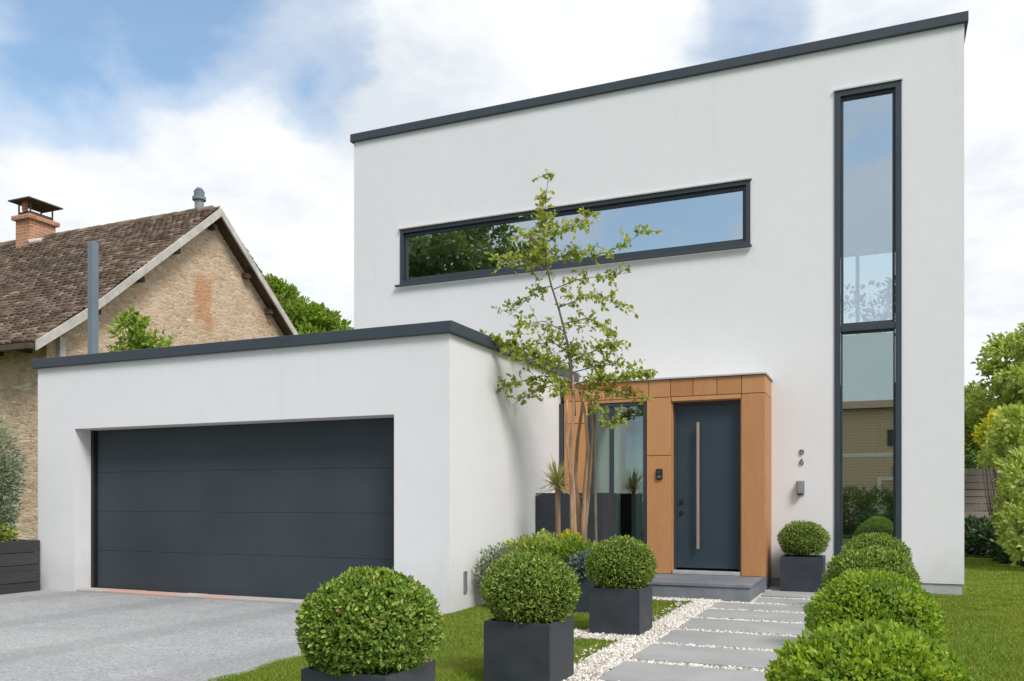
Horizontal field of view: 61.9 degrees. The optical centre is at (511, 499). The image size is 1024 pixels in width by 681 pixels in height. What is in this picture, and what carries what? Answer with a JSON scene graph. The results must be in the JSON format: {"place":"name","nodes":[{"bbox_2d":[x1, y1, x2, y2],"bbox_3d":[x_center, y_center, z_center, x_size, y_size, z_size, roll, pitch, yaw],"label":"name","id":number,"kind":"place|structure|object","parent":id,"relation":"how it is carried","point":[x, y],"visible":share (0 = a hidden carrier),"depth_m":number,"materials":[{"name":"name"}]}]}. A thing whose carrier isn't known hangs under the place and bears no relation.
{"place":"outdoors","nodes":[
{"label":"outdoors","id":0,"kind":"place"},
{"bbox_2d":[0,187,297,539],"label":"stone house","id":1,"kind":"structure","parent":0,"point":[194,275],"depth_m":18.12,"materials":[{"name":"beige stone"}]},
{"bbox_2d":[0,589,447,680],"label":"driveway","id":2,"kind":"structure","parent":0,"point":[53,635],"depth_m":7.18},
{"bbox_2d":[0,539,39,594],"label":"raised bed","id":3,"kind":"object","parent":2,"relation":"on","point":[19,566],"visible":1,"depth_m":10.64,"materials":[{"name":"wood"}]},
{"bbox_2d":[0,520,18,541],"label":"bed shrub","id":4,"kind":"object","parent":3,"relation":"on","point":[9,533],"visible":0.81,"depth_m":10.72,"materials":[{"name":"green plant"}]},
{"bbox_2d":[0,415,28,540],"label":"olive bush","id":5,"kind":"object","parent":3,"relation":"on","point":[8,462],"visible":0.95,"depth_m":10.88,"materials":[{"name":"green plant"}]},
{"bbox_2d":[219,601,679,680],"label":"lawn","id":6,"kind":"structure","parent":0,"point":[450,652],"depth_m":6.43,"materials":[{"name":"plant"}]},
{"bbox_2d":[294,565,445,680],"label":"potted boxwood","id":7,"kind":"object","parent":6,"relation":"on","point":[365,623],"visible":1,"depth_m":3.70,"materials":[{"name":"plant"}]},
{"bbox_2d":[473,542,518,598],"bbox_3d":[-0.133,0.799,9.094,0.563,0.719,0.563,0,0,23],"label":"shrub","id":8,"kind":"object","parent":6,"relation":"on","point":[496,554],"visible":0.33,"depth_m":9.04,"materials":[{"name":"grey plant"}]},
{"bbox_2d":[479,551,581,680],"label":"potted boxwood","id":9,"kind":"object","parent":6,"relation":"on","point":[529,627],"visible":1,"depth_m":5.23,"materials":[{"name":"plant"}]},
{"bbox_2d":[500,528,585,561],"bbox_3d":[0.368,0.734,9.400,1.058,0.856,0.772,0,0,23],"label":"flowering shrub","id":10,"kind":"object","parent":6,"relation":"on","point":[536,543],"visible":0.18,"depth_m":9.28,"materials":[{"name":"green plant"}]},
{"bbox_2d":[479,169,662,543],"bbox_3d":[0.588,-1.298,9.549,2.197,4.896,1.097,0,0,17],"label":"young tree","id":11,"kind":"object","parent":6,"relation":"on","point":[579,523],"visible":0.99,"depth_m":9.50,"materials":[{"name":"green plant"}]},
{"bbox_2d":[559,528,582,551],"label":"yellow shrub","id":12,"kind":"object","parent":6,"relation":"on","point":[566,531],"visible":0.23,"depth_m":9.31,"materials":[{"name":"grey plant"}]},
{"bbox_2d":[545,533,598,572],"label":"shrub","id":13,"kind":"object","parent":6,"relation":"on","point":[572,543],"visible":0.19,"depth_m":8.91,"materials":[{"name":"green plant"}]},
{"bbox_2d":[565,549,602,612],"bbox_3d":[0.771,0.824,8.811,0.565,0.651,0.568,0,0,23],"label":"potted shrub","id":14,"kind":"object","parent":6,"relation":"on","point":[577,562],"visible":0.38,"depth_m":8.63,"materials":[{"name":"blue plant"}]},
{"bbox_2d":[0,0,1023,466],"label":"sky","id":15,"kind":"structure","parent":0,"point":[112,111],"materials":[{"name":"white"}]},
{"bbox_2d":[444,503,1023,680],"bbox_3d":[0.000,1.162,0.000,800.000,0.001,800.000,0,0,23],"label":"ground","id":16,"kind":"structure","parent":0,"point":[990,651],"depth_m":6.17,"materials":[{"name":"green plant"}]},
{"bbox_2d":[88,241,98,353],"bbox_3d":[-6.433,-1.402,13.120,0.110,5.104,0.110,0,0,23],"label":"steel post","id":17,"kind":"object","parent":16,"relation":"on","point":[93,297],"visible":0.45,"depth_m":13.08,"materials":[{"name":"metal"}]},
{"bbox_2d":[105,305,176,351],"bbox_3d":[-6.190,-1.042,14.200,1.207,4.386,0.855,0,0,-11],"label":"sapling","id":18,"kind":"object","parent":16,"relation":"on","point":[138,340],"visible":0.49,"depth_m":14.09,"materials":[{"name":"green plant"}]},
{"bbox_2d":[263,273,353,333],"bbox_3d":[-7.873,-3.582,31.396,6.942,9.488,5.231,0,0,23],"label":"broadleaf tree","id":19,"kind":"object","parent":16,"relation":"on","point":[303,316],"visible":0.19,"depth_m":30.69,"materials":[{"name":"green plant"}]},
{"bbox_2d":[32,11,968,612],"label":"modern house","id":20,"kind":"structure","parent":16,"relation":"on","point":[766,193],"depth_m":10.88,"materials":[{"name":"paint"}]},
{"bbox_2d":[91,418,393,599],"bbox_3d":[-3.245,0.050,10.097,4.648,2.200,0.120,0,0,23],"label":"garage door","id":21,"kind":"structure","parent":20,"relation":"in","point":[271,510],"depth_m":10.05,"materials":[{"name":"paint"}]},
{"bbox_2d":[395,177,751,286],"bbox_3d":[0.682,-3.781,12.353,5.420,0.913,0.150,0,0,23],"label":"window","id":22,"kind":"structure","parent":20,"relation":"in","point":[429,253],"depth_m":12.65,"materials":[{"name":"black glass"}]},
{"bbox_2d":[588,402,646,543],"bbox_3d":[1.482,-0.162,11.548,0.826,2.225,0.565,0,0,23],"label":"window","id":23,"kind":"structure","parent":20,"relation":"in","point":[608,441],"depth_m":11.52,"materials":[{"name":"grey glass"}]},
{"bbox_2d":[656,469,662,479],"bbox_3d":[1.900,-0.330,11.027,0.085,0.140,0.039,0,0,23],"label":"keypad","id":24,"kind":"object","parent":20,"relation":"attached to","point":[659,474],"depth_m":11.02,"materials":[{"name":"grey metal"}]},
{"bbox_2d":[672,400,739,575],"bbox_3d":[2.486,-0.150,10.895,0.854,2.200,0.200,0,0,23],"label":"front door","id":25,"kind":"structure","parent":20,"relation":"in","point":[706,434],"depth_m":10.92,"materials":[{"name":"paint"}]},
{"bbox_2d":[797,481,803,494],"bbox_3d":[3.707,-0.150,10.987,0.095,0.190,0.084,0,0,23],"label":"wall lamp","id":26,"kind":"object","parent":20,"relation":"attached to","point":[800,487],"visible":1,"depth_m":10.95,"materials":[{"name":"grey metal"}]},
{"bbox_2d":[833,77,902,563],"bbox_3d":[4.480,-2.106,10.763,0.798,6.188,0.185,0,0,23],"label":"window","id":27,"kind":"structure","parent":20,"relation":"in","point":[867,366],"depth_m":10.78,"materials":[{"name":"black glass"}]},
{"bbox_2d":[844,249,891,334],"bbox_3d":[7.550,-3.925,18.666,1.796,2.946,0.060,0,0,23],"label":"railing","id":28,"kind":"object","parent":20,"relation":"in","point":[857,254],"depth_m":18.63,"materials":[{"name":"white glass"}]},
{"bbox_2d":[844,277,891,536],"bbox_3d":[5.565,-1.267,13.045,1.290,4.475,1.233,0,0,23],"label":"indoor tree","id":29,"kind":"object","parent":20,"relation":"on","point":[888,298],"visible":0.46,"depth_m":13.02,"materials":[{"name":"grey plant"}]},
{"bbox_2d":[853,502,892,534],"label":"indoor plant","id":30,"kind":"object","parent":20,"relation":"on","point":[875,522],"visible":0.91,"depth_m":10.91,"materials":[{"name":"green plant"}]},
{"bbox_2d":[930,554,1023,680],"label":"grass","id":31,"kind":"structure","parent":16,"relation":"on","point":[996,596],"depth_m":8.34,"materials":[{"name":"green plant"}]},
{"bbox_2d":[964,449,989,503],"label":"dark shrub","id":32,"kind":"object","parent":16,"relation":"on","point":[969,460],"visible":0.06,"depth_m":19.33,"materials":[{"name":"green plant"}]},
{"bbox_2d":[964,380,992,457],"bbox_3d":[12.627,-0.989,22.405,3.072,4.289,2.795,0,0,-24],"label":"broadleaf tree","id":33,"kind":"object","parent":16,"relation":"on","point":[969,424],"visible":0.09,"depth_m":21.98,"materials":[{"name":"green plant"}]},
{"bbox_2d":[964,468,996,519],"bbox_3d":[13.446,0.200,17.580,8.990,1.900,0.130,0,0,23],"label":"timber fence","id":34,"kind":"object","parent":16,"relation":"on","point":[976,475],"visible":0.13,"depth_m":18.89,"materials":[{"name":"wood"}]},
{"bbox_2d":[964,322,1023,452],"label":"broadleaf tree","id":35,"kind":"object","parent":16,"relation":"on","point":[1006,387],"visible":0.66,"depth_m":20.66,"materials":[{"name":"green plant"}]},
{"bbox_2d":[988,446,1023,566],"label":"hedge shrub","id":36,"kind":"object","parent":16,"relation":"on","point":[1010,511],"visible":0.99,"depth_m":14.04,"materials":[{"name":"green plant"}]},
{"bbox_2d":[563,586,942,680],"bbox_3d":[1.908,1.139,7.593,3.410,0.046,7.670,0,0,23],"label":"gravel","id":37,"kind":"structure","parent":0,"point":[600,663],"depth_m":6.96,"materials":[{"name":"white gravel"}]},
{"bbox_2d":[536,493,616,551],"bbox_3d":[0.825,0.532,10.870,0.885,1.235,0.580,0,0,23],"label":"tall planter","id":38,"kind":"object","parent":37,"relation":"on","point":[606,514],"visible":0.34,"depth_m":10.64,"materials":[{"name":"metal"},{"name":"soil"}]},
{"bbox_2d":[529,454,581,534],"bbox_3d":[0.504,0.303,9.880,0.714,1.694,0.654,0,0,23],"label":"cordyline","id":39,"kind":"object","parent":38,"relation":"in","point":[556,481],"visible":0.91,"depth_m":9.87,"materials":[{"name":"green plant"}]},
{"bbox_2d":[583,534,657,635],"bbox_3d":[0.945,0.721,7.401,0.650,0.857,0.647,0,0,23],"label":"potted boxwood","id":40,"kind":"object","parent":37,"relation":"on","point":[621,568],"visible":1,"depth_m":7.22,"materials":[{"name":"plant"}]},
{"bbox_2d":[597,661,767,680],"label":"paving slab","id":41,"kind":"structure","parent":37,"relation":"on","point":[631,671],"depth_m":5.54,"materials":[{"name":"grey concrete"}]},
{"bbox_2d":[630,643,777,670],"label":"paving slab","id":42,"kind":"structure","parent":37,"relation":"on","point":[720,657],"depth_m":6.13,"materials":[{"name":"grey concrete"}]},
{"bbox_2d":[646,573,770,601],"bbox_3d":[1.805,1.052,10.881,2.687,0.197,1.765,0,0,23],"label":"doorstep","id":43,"kind":"object","parent":37,"relation":"on","point":[731,588],"visible":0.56,"depth_m":9.89,"materials":[{"name":"grey concrete"}]},
{"bbox_2d":[657,630,797,649],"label":"paving slab","id":44,"kind":"structure","parent":37,"relation":"on","point":[723,639],"depth_m":6.89,"materials":[{"name":"grey concrete"}]},
{"bbox_2d":[678,618,806,634],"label":"paving slab","id":45,"kind":"structure","parent":37,"relation":"on","point":[758,627],"depth_m":7.59,"materials":[{"name":"grey concrete"}]},
{"bbox_2d":[696,609,806,623],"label":"paving slab","id":46,"kind":"structure","parent":37,"relation":"on","point":[756,615],"depth_m":8.31,"materials":[{"name":"grey concrete"}]},
{"bbox_2d":[711,602,806,612],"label":"paving slab","id":47,"kind":"structure","parent":37,"relation":"on","point":[751,607],"depth_m":8.94,"materials":[{"name":"grey concrete"}]},
{"bbox_2d":[761,591,813,598],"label":"paving slab","id":48,"kind":"structure","parent":37,"relation":"on","point":[788,594],"depth_m":10.03,"materials":[{"name":"grey concrete"}]},
{"bbox_2d":[755,597,826,604],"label":"paving slab","id":49,"kind":"structure","parent":37,"relation":"on","point":[782,600],"depth_m":9.51,"materials":[{"name":"grey concrete"}]},
{"bbox_2d":[777,520,830,591],"bbox_3d":[3.634,0.696,10.649,0.659,0.907,0.651,0,0,23],"label":"potted boxwood","id":50,"kind":"object","parent":37,"relation":"on","point":[801,570],"visible":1,"depth_m":10.45,"materials":[{"name":"plant"}]},
{"bbox_2d":[764,616,974,680],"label":"potted boxwood","id":51,"kind":"object","parent":37,"relation":"on","point":[873,650],"visible":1,"depth_m":2.55,"materials":[{"name":"plant"}]},
{"bbox_2d":[820,545,921,587],"bbox_3d":[2.612,0.736,6.225,0.694,0.828,0.677,0,0,23],"label":"potted boxwood","id":52,"kind":"object","parent":37,"relation":"on","point":[882,558],"visible":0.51,"depth_m":6.09,"materials":[{"name":"plant"}]},
{"bbox_2d":[802,567,948,647],"bbox_3d":[1.723,0.734,4.074,0.649,0.832,0.652,0,0,23],"label":"potted boxwood","id":53,"kind":"object","parent":37,"relation":"on","point":[853,595],"visible":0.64,"depth_m":3.91,"materials":[{"name":"plant"}]},
{"bbox_2d":[840,532,912,560],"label":"potted boxwood","id":54,"kind":"object","parent":37,"relation":"on","point":[874,538],"visible":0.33,"depth_m":8.44,"materials":[{"name":"plant"}]},
{"label":"planting bed","id":55,"kind":"structure","parent":0,"visible":0},
{"bbox_2d":[964,513,995,554],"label":"laurel shrub","id":56,"kind":"object","parent":55,"relation":"on","point":[970,521],"visible":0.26,"depth_m":17.69,"materials":[{"name":"green plant"}]},
{"bbox_2d":[964,519,1018,564],"bbox_3d":[9.478,0.835,16.116,1.307,0.930,2.909,0,0,11],"label":"laurel shrub","id":57,"kind":"object","parent":55,"relation":"on","point":[980,541],"visible":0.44,"depth_m":16.75,"materials":[{"name":"green plant"}]},
{"bbox_2d":[971,403,1023,518],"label":"golden shrub","id":58,"kind":"object","parent":55,"relation":"on","point":[979,433],"visible":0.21,"depth_m":18.04,"materials":[{"name":"green plant"}]},
{"bbox_2d":[975,399,1023,534],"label":"variegated shrub","id":59,"kind":"object","parent":55,"relation":"on","point":[1004,436],"visible":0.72,"depth_m":15.48,"materials":[{"name":"green plant"}]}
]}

